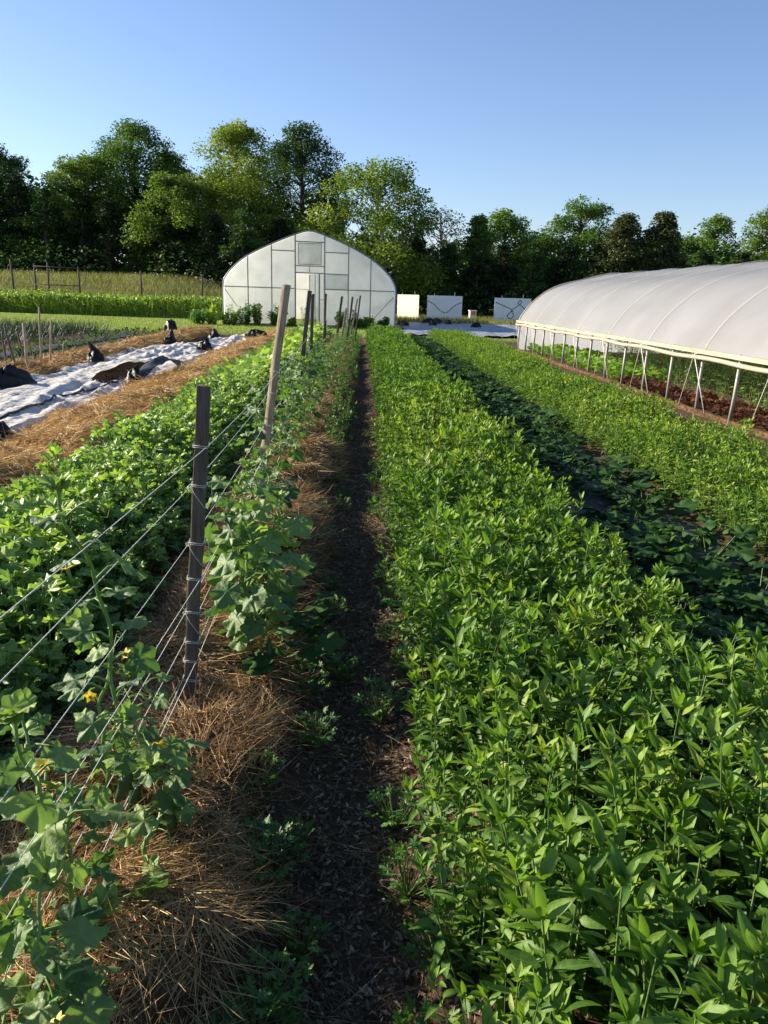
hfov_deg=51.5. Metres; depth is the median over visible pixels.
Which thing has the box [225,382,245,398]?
kale plant
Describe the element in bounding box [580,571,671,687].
crop plant
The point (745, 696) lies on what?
crop plant
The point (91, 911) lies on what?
cucumber vine
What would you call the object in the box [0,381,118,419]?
drip hose
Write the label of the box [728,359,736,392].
tunnel plant
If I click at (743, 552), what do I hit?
squash plant
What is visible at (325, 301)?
trellis stake
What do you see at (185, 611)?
trellis twine
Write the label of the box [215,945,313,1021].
weed plant
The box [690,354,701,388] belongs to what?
tunnel plant
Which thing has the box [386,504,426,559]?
crop plant
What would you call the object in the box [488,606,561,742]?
crop plant
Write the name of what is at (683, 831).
crop plant
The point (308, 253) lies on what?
vent window
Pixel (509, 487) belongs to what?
crop plant
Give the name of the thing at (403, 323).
sandbag
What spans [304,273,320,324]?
door
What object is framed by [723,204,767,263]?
deciduous tree
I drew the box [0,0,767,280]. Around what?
sky
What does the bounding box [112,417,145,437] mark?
kale plant
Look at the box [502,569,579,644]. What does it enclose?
crop plant
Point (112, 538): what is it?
kale plant
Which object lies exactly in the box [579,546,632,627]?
crop plant
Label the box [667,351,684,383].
tunnel plant
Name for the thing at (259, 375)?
kale plant
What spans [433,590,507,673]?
crop plant
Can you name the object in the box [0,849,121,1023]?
cucumber vine
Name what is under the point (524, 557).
crop plant
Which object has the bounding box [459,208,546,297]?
deciduous tree
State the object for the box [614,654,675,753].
crop plant
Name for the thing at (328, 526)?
weed plant
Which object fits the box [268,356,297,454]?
cucumber vine
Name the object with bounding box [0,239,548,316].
undergrowth
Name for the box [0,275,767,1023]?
ground
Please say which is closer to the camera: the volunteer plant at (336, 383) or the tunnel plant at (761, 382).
the volunteer plant at (336, 383)
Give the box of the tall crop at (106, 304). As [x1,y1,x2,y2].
[0,287,222,319]
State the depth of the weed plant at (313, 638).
3.65 m
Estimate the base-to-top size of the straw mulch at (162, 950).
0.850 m
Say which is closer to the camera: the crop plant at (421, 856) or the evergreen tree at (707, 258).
the crop plant at (421, 856)
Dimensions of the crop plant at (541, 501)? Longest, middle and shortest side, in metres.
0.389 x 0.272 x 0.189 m
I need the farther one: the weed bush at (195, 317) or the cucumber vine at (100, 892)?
the weed bush at (195, 317)
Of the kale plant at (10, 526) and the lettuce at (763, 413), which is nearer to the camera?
the kale plant at (10, 526)
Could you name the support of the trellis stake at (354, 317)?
on the ground at (364, 391)
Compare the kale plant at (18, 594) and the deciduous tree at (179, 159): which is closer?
the kale plant at (18, 594)
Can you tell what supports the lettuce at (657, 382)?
on the ground at (364, 391)
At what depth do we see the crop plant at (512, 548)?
3.92 m
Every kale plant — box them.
[0,477,30,503]
[0,477,44,510]
[0,500,19,511]
[0,507,41,549]
[0,518,109,606]
[0,528,45,609]
[0,533,60,662]
[0,541,74,649]
[0,560,51,634]
[0,569,108,694]
[0,619,40,741]
[0,620,42,681]
[0,634,60,734]
[0,651,91,743]
[0,686,38,786]
[0,689,11,751]
[0,744,18,765]
[1,495,21,518]
[1,498,89,596]
[3,502,73,549]
[5,610,51,645]
[6,594,105,713]
[11,536,120,635]
[12,491,110,550]
[14,497,114,579]
[16,474,91,522]
[17,484,124,574]
[17,533,104,606]
[18,475,71,494]
[18,634,101,727]
[28,441,95,493]
[29,470,67,499]
[35,462,151,536]
[40,453,85,481]
[42,467,115,531]
[42,539,137,611]
[45,582,115,653]
[46,592,136,661]
[48,519,132,588]
[50,481,142,548]
[56,445,98,480]
[63,450,137,492]
[69,436,111,466]
[70,438,114,463]
[71,429,131,468]
[71,521,145,573]
[80,456,122,479]
[81,450,164,523]
[84,493,180,561]
[86,471,154,529]
[87,418,135,456]
[88,544,163,622]
[89,493,160,548]
[92,448,136,471]
[92,577,155,635]
[94,431,142,466]
[97,411,164,443]
[100,421,125,445]
[102,442,139,474]
[102,551,170,602]
[105,452,167,495]
[107,470,165,499]
[109,523,174,577]
[111,474,191,529]
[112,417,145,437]
[113,478,179,534]
[114,424,174,453]
[117,440,174,493]
[118,488,180,532]
[120,418,188,484]
[121,413,176,452]
[125,537,174,582]
[128,449,174,488]
[133,514,189,560]
[135,435,188,469]
[140,406,164,418]
[140,454,191,503]
[141,506,190,555]
[146,473,181,512]
[147,406,225,439]
[147,416,193,462]
[148,396,177,411]
[148,411,178,431]
[149,403,173,418]
[150,452,192,487]
[155,405,181,416]
[155,457,192,498]
[155,498,190,539]
[159,403,180,410]
[161,412,219,454]
[161,445,211,484]
[163,415,191,437]
[165,480,212,523]
[168,435,221,477]
[171,390,185,402]
[171,486,191,520]
[173,403,229,437]
[173,423,215,475]
[175,394,195,407]
[176,386,212,406]
[177,477,213,518]
[178,418,217,440]
[181,403,224,430]
[182,375,207,388]
[182,391,195,403]
[182,423,224,457]
[183,375,214,389]
[183,381,213,399]
[183,399,240,436]
[184,478,219,500]
[185,462,228,490]
[187,464,229,504]
[189,389,246,443]
[190,425,229,469]
[193,417,224,457]
[194,395,241,420]
[201,376,222,387]
[206,375,231,389]
[208,438,245,476]
[208,450,238,480]
[209,373,230,388]
[209,381,224,390]
[210,399,247,447]
[210,407,246,443]
[210,418,246,449]
[211,388,240,419]
[211,455,236,485]
[213,392,253,427]
[216,419,230,437]
[217,377,253,411]
[217,439,249,470]
[218,380,258,422]
[218,404,252,440]
[218,434,246,460]
[220,428,242,455]
[221,375,258,392]
[223,397,251,416]
[224,438,248,466]
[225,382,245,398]
[228,401,255,414]
[229,373,250,381]
[231,376,256,391]
[236,383,265,410]
[237,425,254,445]
[237,431,253,447]
[241,420,261,438]
[242,420,257,442]
[243,381,265,411]
[244,374,267,391]
[249,380,279,402]
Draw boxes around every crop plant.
[375,541,410,595]
[381,492,414,541]
[384,594,440,667]
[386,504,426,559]
[389,512,429,562]
[390,500,415,546]
[392,511,430,562]
[392,540,417,608]
[392,554,440,621]
[393,570,461,645]
[393,644,457,720]
[396,560,458,632]
[396,598,467,679]
[397,536,443,607]
[398,463,460,517]
[398,642,460,735]
[399,467,443,539]
[399,746,501,879]
[402,478,426,531]
[402,685,443,766]
[405,473,445,534]
[408,553,497,654]
[408,843,531,1014]
[409,498,456,577]
[409,539,450,595]
[409,751,470,835]
[410,465,447,522]
[411,518,455,567]
[411,743,488,847]
[414,541,468,636]
[414,573,474,688]
[415,668,470,787]
[418,469,477,524]
[419,946,541,1023]
[423,505,480,600]
[425,834,502,973]
[426,504,444,571]
[427,486,477,564]
[430,808,539,945]
[431,503,479,564]
[433,487,481,545]
[433,502,507,613]
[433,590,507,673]
[439,610,529,751]
[440,627,538,780]
[441,596,528,747]
[442,479,483,544]
[442,486,493,548]
[450,531,517,654]
[450,667,547,835]
[451,565,524,653]
[452,510,519,585]
[454,544,508,621]
[456,489,512,546]
[456,590,543,702]
[457,498,510,583]
[457,533,500,613]
[458,471,496,514]
[460,687,568,800]
[461,485,496,514]
[462,482,505,515]
[462,516,509,587]
[470,597,528,702]
[472,745,579,897]
[475,511,533,601]
[478,801,631,937]
[479,709,581,849]
[480,501,525,544]
[481,580,557,682]
[481,643,621,786]
[482,508,520,576]
[482,961,571,1023]
[484,783,613,1012]
[485,494,519,537]
[486,474,520,514]
[488,512,541,582]
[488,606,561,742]
[490,619,549,697]
[493,828,612,1023]
[496,547,572,636]
[497,482,539,519]
[499,502,547,570]
[499,539,535,604]
[501,486,537,562]
[501,523,570,595]
[502,493,524,544]
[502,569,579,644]
[503,513,550,575]
[503,661,603,803]
[506,531,555,620]
[508,483,564,567]
[509,546,578,628]
[510,577,582,680]
[516,591,583,680]
[520,816,651,960]
[525,489,557,507]
[526,497,559,527]
[528,515,575,565]
[530,552,558,628]
[532,566,581,642]
[535,501,558,556]
[535,542,570,600]
[536,631,656,758]
[537,494,578,564]
[537,593,609,700]
[537,650,633,769]
[539,702,656,863]
[541,510,584,582]
[542,573,626,646]
[545,513,581,552]
[545,611,611,715]
[547,482,573,517]
[547,749,637,897]
[548,492,584,530]
[551,839,767,1023]
[553,517,591,586]
[555,509,583,549]
[557,509,599,554]
[557,598,614,659]
[558,501,575,515]
[558,530,608,590]
[558,557,623,628]
[559,525,607,600]
[559,666,671,805]
[560,583,627,677]
[563,678,665,819]
[567,521,604,577]
[570,537,604,564]
[570,560,607,623]
[571,627,633,725]
[572,702,684,874]
[575,558,633,675]
[576,564,625,648]
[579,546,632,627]
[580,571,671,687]
[580,636,678,730]
[580,713,734,887]
[582,533,616,587]
[583,523,609,559]
[583,529,621,562]
[584,567,642,643]
[584,672,666,789]
[584,803,708,1011]
[586,532,627,587]
[588,857,701,1023]
[589,746,742,935]
[599,552,643,594]
[602,548,629,584]
[609,564,640,625]
[609,603,679,725]
[609,615,673,760]
[612,575,657,630]
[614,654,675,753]
[617,584,701,679]
[620,655,739,829]
[621,574,675,658]
[627,560,684,632]
[634,726,767,881]
[636,789,767,1022]
[638,616,752,732]
[641,562,687,678]
[644,656,718,771]
[645,863,766,1022]
[647,612,704,720]
[651,592,695,643]
[658,634,767,784]
[661,705,767,923]
[662,985,767,1023]
[665,661,767,803]
[666,998,742,1023]
[667,644,767,808]
[674,634,734,700]
[680,956,767,1021]
[682,905,767,1023]
[684,741,767,877]
[691,720,767,939]
[696,691,767,867]
[700,644,767,741]
[702,766,767,923]
[704,625,767,743]
[706,624,767,707]
[706,747,767,1000]
[713,485,747,534]
[720,483,762,537]
[724,483,767,530]
[731,679,767,818]
[732,956,758,993]
[735,482,760,523]
[735,673,767,752]
[737,930,767,982]
[741,498,767,555]
[742,486,767,536]
[743,480,767,526]
[744,472,767,524]
[749,728,767,842]
[751,815,767,889]
[753,481,767,528]
[758,523,767,559]
[760,489,767,542]
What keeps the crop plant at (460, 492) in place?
on the ground at (364, 391)
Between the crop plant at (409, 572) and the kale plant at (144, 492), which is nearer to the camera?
the crop plant at (409, 572)
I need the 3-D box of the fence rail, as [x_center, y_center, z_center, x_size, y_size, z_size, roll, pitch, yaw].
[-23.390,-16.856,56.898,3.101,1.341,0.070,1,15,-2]
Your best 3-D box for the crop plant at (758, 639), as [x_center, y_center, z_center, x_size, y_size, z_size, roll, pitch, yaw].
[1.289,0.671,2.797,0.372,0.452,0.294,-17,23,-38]
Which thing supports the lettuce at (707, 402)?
on the ground at (364, 391)
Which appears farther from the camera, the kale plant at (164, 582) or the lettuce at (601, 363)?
the lettuce at (601, 363)
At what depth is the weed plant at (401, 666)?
3.48 m
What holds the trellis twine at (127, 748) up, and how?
attached to the trellis stake at (278, 341)
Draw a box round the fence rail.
[34,266,77,285]
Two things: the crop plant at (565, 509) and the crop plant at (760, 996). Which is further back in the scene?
the crop plant at (565, 509)
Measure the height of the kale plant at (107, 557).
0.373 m
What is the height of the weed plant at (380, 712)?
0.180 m
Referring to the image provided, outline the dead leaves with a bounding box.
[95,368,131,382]
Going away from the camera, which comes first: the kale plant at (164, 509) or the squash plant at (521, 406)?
the kale plant at (164, 509)
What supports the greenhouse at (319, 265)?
on the ground at (364, 391)
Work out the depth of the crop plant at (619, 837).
1.80 m
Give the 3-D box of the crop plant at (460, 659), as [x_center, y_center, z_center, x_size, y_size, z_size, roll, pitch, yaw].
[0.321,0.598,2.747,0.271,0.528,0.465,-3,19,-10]
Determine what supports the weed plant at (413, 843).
on the ground at (364, 391)
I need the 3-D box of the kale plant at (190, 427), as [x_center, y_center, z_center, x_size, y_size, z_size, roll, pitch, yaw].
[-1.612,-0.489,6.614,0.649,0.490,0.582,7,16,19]
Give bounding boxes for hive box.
[468,310,476,318]
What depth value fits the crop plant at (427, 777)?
2.38 m
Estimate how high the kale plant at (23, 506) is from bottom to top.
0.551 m
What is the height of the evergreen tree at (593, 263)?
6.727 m
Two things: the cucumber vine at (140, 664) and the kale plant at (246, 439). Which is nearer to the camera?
the cucumber vine at (140, 664)
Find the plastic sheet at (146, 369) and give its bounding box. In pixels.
[139,355,186,379]
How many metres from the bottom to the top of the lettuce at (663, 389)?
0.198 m
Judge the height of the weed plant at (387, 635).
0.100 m
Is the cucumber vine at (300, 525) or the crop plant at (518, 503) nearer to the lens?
the cucumber vine at (300, 525)
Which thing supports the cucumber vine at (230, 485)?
on the straw mulch at (162, 950)
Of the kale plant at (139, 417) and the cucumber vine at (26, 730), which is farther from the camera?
the kale plant at (139, 417)
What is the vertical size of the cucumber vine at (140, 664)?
1.126 m
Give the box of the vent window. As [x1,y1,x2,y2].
[298,243,321,264]
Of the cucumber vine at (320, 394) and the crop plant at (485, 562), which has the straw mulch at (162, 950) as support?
the cucumber vine at (320, 394)
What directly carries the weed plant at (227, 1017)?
on the ground at (364, 391)
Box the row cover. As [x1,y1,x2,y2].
[0,333,247,433]
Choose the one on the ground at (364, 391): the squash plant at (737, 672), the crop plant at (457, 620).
the crop plant at (457, 620)
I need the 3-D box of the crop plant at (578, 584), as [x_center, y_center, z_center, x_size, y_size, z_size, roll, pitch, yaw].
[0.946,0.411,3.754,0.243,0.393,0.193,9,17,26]
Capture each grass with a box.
[0,269,221,309]
[0,313,517,341]
[396,314,518,324]
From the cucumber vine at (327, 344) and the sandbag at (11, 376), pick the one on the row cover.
the sandbag at (11, 376)
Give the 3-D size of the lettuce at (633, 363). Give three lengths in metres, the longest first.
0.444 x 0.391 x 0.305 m
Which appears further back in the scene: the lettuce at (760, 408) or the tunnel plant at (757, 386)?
the tunnel plant at (757, 386)
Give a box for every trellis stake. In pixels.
[183,384,210,700]
[254,284,290,499]
[295,290,311,416]
[308,294,314,406]
[323,294,326,333]
[323,320,326,359]
[336,296,342,339]
[341,308,346,343]
[346,297,353,339]
[349,299,357,341]
[355,296,360,337]
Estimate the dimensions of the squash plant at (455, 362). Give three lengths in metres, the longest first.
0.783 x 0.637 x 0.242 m
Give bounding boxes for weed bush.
[188,308,207,323]
[204,303,219,324]
[219,304,240,324]
[235,303,252,325]
[251,303,262,325]
[266,303,287,325]
[286,316,296,326]
[334,311,347,326]
[347,310,362,327]
[361,316,374,327]
[377,316,389,325]
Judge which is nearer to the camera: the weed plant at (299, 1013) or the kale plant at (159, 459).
the weed plant at (299, 1013)
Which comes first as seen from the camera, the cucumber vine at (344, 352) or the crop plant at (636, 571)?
the crop plant at (636, 571)
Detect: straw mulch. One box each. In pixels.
[0,323,222,375]
[0,327,296,502]
[0,334,362,1023]
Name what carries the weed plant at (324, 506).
on the ground at (364, 391)
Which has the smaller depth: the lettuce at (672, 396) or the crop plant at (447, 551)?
the crop plant at (447, 551)
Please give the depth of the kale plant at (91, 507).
4.39 m
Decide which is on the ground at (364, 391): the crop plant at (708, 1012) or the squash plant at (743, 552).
the crop plant at (708, 1012)
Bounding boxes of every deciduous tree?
[0,143,38,269]
[0,180,115,272]
[22,150,132,263]
[53,115,200,272]
[114,170,234,267]
[126,149,202,276]
[175,117,311,259]
[248,120,354,241]
[293,218,336,235]
[301,155,450,300]
[402,205,471,290]
[450,213,500,313]
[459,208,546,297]
[510,228,561,294]
[536,194,616,284]
[665,234,700,263]
[685,213,743,265]
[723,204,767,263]
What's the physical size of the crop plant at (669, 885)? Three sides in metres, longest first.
0.471 x 0.444 x 0.259 m
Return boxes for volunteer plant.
[322,400,336,421]
[322,416,337,437]
[322,430,344,460]
[324,420,346,449]
[328,391,340,409]
[330,378,343,396]
[332,404,352,433]
[333,384,341,403]
[335,371,347,387]
[337,362,348,377]
[338,394,356,421]
[339,372,351,391]
[341,382,347,397]
[342,407,350,424]
[347,388,354,408]
[353,366,360,382]
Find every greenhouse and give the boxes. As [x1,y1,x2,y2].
[222,230,395,327]
[513,260,767,438]
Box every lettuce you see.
[543,346,557,356]
[544,346,558,357]
[564,352,579,358]
[565,354,576,364]
[575,358,585,368]
[577,355,592,361]
[581,357,600,369]
[585,362,598,371]
[586,357,597,369]
[592,350,602,356]
[595,361,603,372]
[596,364,616,376]
[606,366,619,378]
[614,362,626,368]
[615,368,631,377]
[617,375,631,383]
[624,367,642,378]
[625,361,636,366]
[632,379,645,388]
[641,366,663,378]
[647,383,659,392]
[648,381,663,390]
[655,385,674,396]
[658,368,676,380]
[669,393,680,400]
[678,390,689,399]
[680,393,700,405]
[681,397,695,406]
[698,398,720,411]
[700,392,717,398]
[706,404,721,413]
[711,395,723,399]
[712,404,728,415]
[716,401,730,411]
[722,399,737,406]
[727,406,743,418]
[732,413,745,421]
[734,408,751,419]
[735,400,756,407]
[742,408,759,416]
[743,412,764,422]
[744,414,762,426]
[746,406,765,414]
[755,408,767,415]
[756,418,767,430]
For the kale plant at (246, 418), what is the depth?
8.30 m
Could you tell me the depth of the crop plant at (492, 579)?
3.39 m
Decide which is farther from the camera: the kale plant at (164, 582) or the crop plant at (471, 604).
the kale plant at (164, 582)
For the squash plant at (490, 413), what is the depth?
9.97 m
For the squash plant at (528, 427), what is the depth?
9.32 m
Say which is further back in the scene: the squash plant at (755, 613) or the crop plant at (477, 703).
the squash plant at (755, 613)
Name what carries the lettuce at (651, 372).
on the ground at (364, 391)
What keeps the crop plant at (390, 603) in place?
on the ground at (364, 391)
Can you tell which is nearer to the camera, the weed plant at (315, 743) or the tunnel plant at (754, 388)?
the weed plant at (315, 743)
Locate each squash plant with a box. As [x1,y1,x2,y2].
[214,606,346,675]
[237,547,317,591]
[274,590,333,622]
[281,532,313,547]
[434,352,450,355]
[441,363,470,371]
[444,359,470,365]
[445,367,475,372]
[448,368,474,375]
[455,371,480,377]
[457,374,487,381]
[460,375,496,382]
[460,387,492,398]
[461,371,491,378]
[462,384,500,392]
[466,387,493,399]
[467,399,505,404]
[468,380,496,390]
[469,393,511,405]
[471,392,511,402]
[472,382,507,392]
[473,405,511,416]
[474,381,504,392]
[475,400,499,410]
[478,402,509,409]
[479,411,504,422]
[482,381,510,391]
[484,394,524,402]
[485,403,529,414]
[487,386,514,394]
[487,407,543,421]
[488,391,514,401]
[490,413,527,428]
[493,388,512,394]
[493,404,539,415]
[496,401,532,415]
[496,415,547,427]
[503,403,550,416]
[504,423,552,438]
[507,411,537,416]
[509,409,560,421]
[509,427,533,440]
[509,433,531,443]
[512,422,538,435]
[518,415,566,430]
[518,421,568,433]
[522,437,559,450]
[522,439,563,460]
[523,447,560,466]
[527,443,601,469]
[528,441,572,454]
[528,463,573,482]
[531,452,593,471]
[532,434,584,451]
[534,426,571,437]
[536,427,582,446]
[540,470,577,492]
[552,467,617,496]
[557,453,632,471]
[563,468,653,496]
[569,503,630,533]
[575,531,673,562]
[576,461,659,489]
[576,510,665,549]
[579,502,683,534]
[593,519,697,553]
[601,477,655,501]
[601,490,699,517]
[606,548,685,584]
[609,483,680,514]
[611,584,715,619]
[614,524,696,562]
[622,576,702,609]
[630,595,764,650]
[639,513,760,551]
[646,519,760,564]
[649,572,753,617]
[654,545,767,579]
[666,551,764,594]
[666,644,767,682]
[692,608,767,643]
[695,558,767,605]
[706,585,767,627]
[718,663,757,686]
[721,623,767,651]
[741,602,767,613]
[744,591,767,625]
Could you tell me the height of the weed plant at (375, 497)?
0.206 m
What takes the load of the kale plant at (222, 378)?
on the ground at (364, 391)
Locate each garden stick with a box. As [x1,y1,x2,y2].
[1,332,6,363]
[3,324,15,363]
[15,329,24,358]
[22,323,30,370]
[38,307,41,362]
[49,319,51,361]
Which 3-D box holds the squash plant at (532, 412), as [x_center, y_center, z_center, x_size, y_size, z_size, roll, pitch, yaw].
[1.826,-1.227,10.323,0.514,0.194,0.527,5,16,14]
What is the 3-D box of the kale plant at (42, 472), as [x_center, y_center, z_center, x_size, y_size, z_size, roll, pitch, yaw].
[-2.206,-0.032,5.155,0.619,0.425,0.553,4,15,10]
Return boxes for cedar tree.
[582,212,657,275]
[632,210,691,271]
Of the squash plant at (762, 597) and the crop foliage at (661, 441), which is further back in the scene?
the crop foliage at (661, 441)
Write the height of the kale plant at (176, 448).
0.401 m
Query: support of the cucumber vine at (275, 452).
on the straw mulch at (162, 950)
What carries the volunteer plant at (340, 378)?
on the ground at (364, 391)
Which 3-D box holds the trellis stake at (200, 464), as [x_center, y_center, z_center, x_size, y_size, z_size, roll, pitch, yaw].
[-0.672,0.289,2.810,0.167,1.472,0.043,4,15,8]
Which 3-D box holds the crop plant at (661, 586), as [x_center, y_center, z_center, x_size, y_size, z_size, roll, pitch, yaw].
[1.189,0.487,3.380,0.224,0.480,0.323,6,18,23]
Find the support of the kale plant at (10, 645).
on the ground at (364, 391)
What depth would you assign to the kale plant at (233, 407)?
8.34 m
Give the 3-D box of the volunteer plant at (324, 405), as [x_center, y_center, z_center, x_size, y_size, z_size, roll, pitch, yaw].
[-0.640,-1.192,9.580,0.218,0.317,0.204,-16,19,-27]
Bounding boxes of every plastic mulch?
[0,331,148,356]
[2,335,145,362]
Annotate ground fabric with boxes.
[464,369,767,719]
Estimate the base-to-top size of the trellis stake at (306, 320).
1.805 m
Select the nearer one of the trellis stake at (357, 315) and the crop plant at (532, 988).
the crop plant at (532, 988)
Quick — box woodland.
[0,157,767,311]
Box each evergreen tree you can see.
[0,173,44,271]
[0,225,11,270]
[18,185,74,273]
[56,195,104,273]
[79,199,129,275]
[111,200,163,276]
[149,210,207,277]
[190,210,238,283]
[211,207,265,287]
[260,216,290,247]
[398,234,434,306]
[420,242,474,312]
[451,249,498,315]
[480,242,524,308]
[509,249,552,301]
[538,243,580,295]
[576,240,607,278]
[695,250,717,266]
[733,251,753,263]
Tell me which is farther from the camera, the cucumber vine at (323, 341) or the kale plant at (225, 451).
the cucumber vine at (323, 341)
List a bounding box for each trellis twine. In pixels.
[0,317,338,618]
[0,326,330,682]
[0,335,330,802]
[0,339,334,890]
[2,402,295,981]
[6,366,307,918]
[21,410,298,1023]
[82,616,209,895]
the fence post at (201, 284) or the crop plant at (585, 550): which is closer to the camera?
the crop plant at (585, 550)
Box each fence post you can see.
[9,259,14,288]
[33,264,36,292]
[46,262,49,288]
[77,267,80,292]
[140,271,142,295]
[201,274,202,295]
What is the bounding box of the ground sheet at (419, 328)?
[395,322,518,336]
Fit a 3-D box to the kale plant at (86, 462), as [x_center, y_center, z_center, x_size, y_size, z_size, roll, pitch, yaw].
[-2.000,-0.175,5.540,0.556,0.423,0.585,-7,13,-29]
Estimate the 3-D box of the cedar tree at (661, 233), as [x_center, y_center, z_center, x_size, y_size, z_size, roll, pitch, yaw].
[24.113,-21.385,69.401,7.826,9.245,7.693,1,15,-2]
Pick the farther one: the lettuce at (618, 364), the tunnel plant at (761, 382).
the lettuce at (618, 364)
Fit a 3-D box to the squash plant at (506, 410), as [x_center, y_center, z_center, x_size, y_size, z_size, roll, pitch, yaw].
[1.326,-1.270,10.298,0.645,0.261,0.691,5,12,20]
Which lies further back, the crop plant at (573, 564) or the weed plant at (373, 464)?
the weed plant at (373, 464)
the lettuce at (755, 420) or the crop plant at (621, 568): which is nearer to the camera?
the crop plant at (621, 568)
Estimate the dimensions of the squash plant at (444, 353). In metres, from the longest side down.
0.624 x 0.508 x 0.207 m
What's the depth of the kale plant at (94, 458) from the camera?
5.36 m
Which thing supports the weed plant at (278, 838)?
on the ground at (364, 391)
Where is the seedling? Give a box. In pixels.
[29,351,42,359]
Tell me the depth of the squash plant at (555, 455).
7.24 m
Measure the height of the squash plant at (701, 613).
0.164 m
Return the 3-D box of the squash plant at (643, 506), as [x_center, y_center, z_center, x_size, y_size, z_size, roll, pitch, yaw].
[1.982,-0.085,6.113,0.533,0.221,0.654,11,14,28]
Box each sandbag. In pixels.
[0,364,37,389]
[0,421,14,440]
[86,340,104,361]
[125,364,141,383]
[162,329,176,343]
[163,319,176,329]
[195,338,213,350]
[208,328,220,338]
[243,329,267,337]
[399,320,408,325]
[422,318,433,322]
[428,320,436,325]
[434,318,441,322]
[471,322,480,327]
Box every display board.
[397,292,418,317]
[427,293,462,319]
[494,295,530,322]
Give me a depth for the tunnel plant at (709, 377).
15.93 m
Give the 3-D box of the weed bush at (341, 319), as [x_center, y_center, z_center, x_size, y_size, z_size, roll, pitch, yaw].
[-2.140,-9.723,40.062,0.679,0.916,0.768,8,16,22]
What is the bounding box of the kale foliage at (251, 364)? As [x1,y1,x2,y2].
[204,321,333,404]
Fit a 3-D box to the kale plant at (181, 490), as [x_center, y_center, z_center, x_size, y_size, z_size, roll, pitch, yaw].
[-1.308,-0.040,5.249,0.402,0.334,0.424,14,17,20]
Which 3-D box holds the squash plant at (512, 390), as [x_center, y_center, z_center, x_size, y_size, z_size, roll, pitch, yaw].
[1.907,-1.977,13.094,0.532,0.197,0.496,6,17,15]
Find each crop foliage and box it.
[363,322,479,417]
[370,380,572,522]
[426,327,664,423]
[560,393,767,522]
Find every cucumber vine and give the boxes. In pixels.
[0,687,111,895]
[0,689,136,925]
[0,757,49,1023]
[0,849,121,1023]
[0,889,109,1023]
[29,471,171,812]
[58,606,138,787]
[87,867,185,929]
[102,699,221,838]
[107,726,195,875]
[109,663,172,750]
[189,457,276,613]
[201,518,295,671]
[204,479,263,576]
[209,469,285,604]
[209,484,297,650]
[234,367,286,487]
[234,399,272,501]
[238,450,295,546]
[239,490,316,634]
[243,379,282,483]
[252,431,304,517]
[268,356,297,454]
[273,357,299,437]
[278,377,307,459]
[280,357,312,436]
[284,350,305,408]
[290,356,316,424]
[291,341,316,398]
[293,341,323,426]
[298,341,319,415]
[304,350,325,409]
[308,351,326,406]
[310,356,323,396]
[312,350,329,400]
[314,343,325,384]
[319,340,330,381]
[319,345,334,388]
[322,335,334,369]
[325,340,338,378]
[336,345,343,369]
[338,342,348,364]
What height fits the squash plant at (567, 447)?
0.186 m
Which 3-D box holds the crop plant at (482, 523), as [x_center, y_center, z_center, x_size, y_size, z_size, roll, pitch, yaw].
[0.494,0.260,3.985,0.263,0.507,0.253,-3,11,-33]
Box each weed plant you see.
[195,1010,243,1023]
[208,975,294,1023]
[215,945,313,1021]
[227,820,296,888]
[231,814,292,863]
[247,745,285,789]
[258,833,308,870]
[266,1005,314,1023]
[267,907,337,967]
[272,814,313,847]
[282,658,330,694]
[285,705,339,748]
[300,625,331,647]
[312,591,347,620]
[315,501,330,511]
[315,571,343,590]
[320,521,335,533]
[321,652,362,680]
[333,494,351,509]
[339,485,351,496]
[347,414,357,423]
[352,676,406,722]
[361,463,386,488]
[363,427,377,440]
[364,783,420,829]
[366,494,394,520]
[368,456,380,466]
[372,525,403,553]
[372,559,396,583]
[375,621,400,639]
[376,579,403,608]
[378,484,393,499]
[378,834,447,907]
[380,513,406,533]
[388,646,422,672]
[392,991,459,1023]
[399,901,485,972]
[409,727,460,754]
[414,883,494,970]
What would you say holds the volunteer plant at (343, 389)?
on the ground at (364, 391)
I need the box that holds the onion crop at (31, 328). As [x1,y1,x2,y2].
[0,316,110,344]
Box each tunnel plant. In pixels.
[608,341,625,363]
[627,342,635,366]
[641,345,653,377]
[645,345,658,378]
[656,353,670,381]
[661,355,677,380]
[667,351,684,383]
[671,350,686,381]
[674,351,687,383]
[677,358,694,387]
[681,353,692,388]
[683,352,710,389]
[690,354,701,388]
[696,363,717,390]
[697,354,712,390]
[705,362,714,387]
[706,355,714,387]
[710,357,723,393]
[711,357,726,394]
[713,356,731,397]
[716,358,734,394]
[721,359,744,398]
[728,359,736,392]
[729,360,748,396]
[730,359,753,396]
[732,362,752,401]
[741,365,750,398]
[745,364,767,404]
[746,364,767,410]
[751,365,767,405]
[753,363,767,399]
[757,365,767,415]
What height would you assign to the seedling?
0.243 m
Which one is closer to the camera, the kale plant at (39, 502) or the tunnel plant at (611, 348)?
the kale plant at (39, 502)
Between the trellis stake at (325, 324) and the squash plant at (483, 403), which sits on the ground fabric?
the squash plant at (483, 403)
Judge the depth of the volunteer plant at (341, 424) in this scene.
8.04 m
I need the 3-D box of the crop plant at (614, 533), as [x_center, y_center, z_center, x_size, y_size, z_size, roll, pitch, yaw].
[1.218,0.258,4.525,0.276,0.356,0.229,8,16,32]
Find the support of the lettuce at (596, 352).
on the ground at (364, 391)
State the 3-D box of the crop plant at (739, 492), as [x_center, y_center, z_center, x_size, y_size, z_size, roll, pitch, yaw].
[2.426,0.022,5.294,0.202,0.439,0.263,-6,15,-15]
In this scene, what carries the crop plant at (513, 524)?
on the ground at (364, 391)
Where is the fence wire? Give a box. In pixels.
[1,271,222,295]
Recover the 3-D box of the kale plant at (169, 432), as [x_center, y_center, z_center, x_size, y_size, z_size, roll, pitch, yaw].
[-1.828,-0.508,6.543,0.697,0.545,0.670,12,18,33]

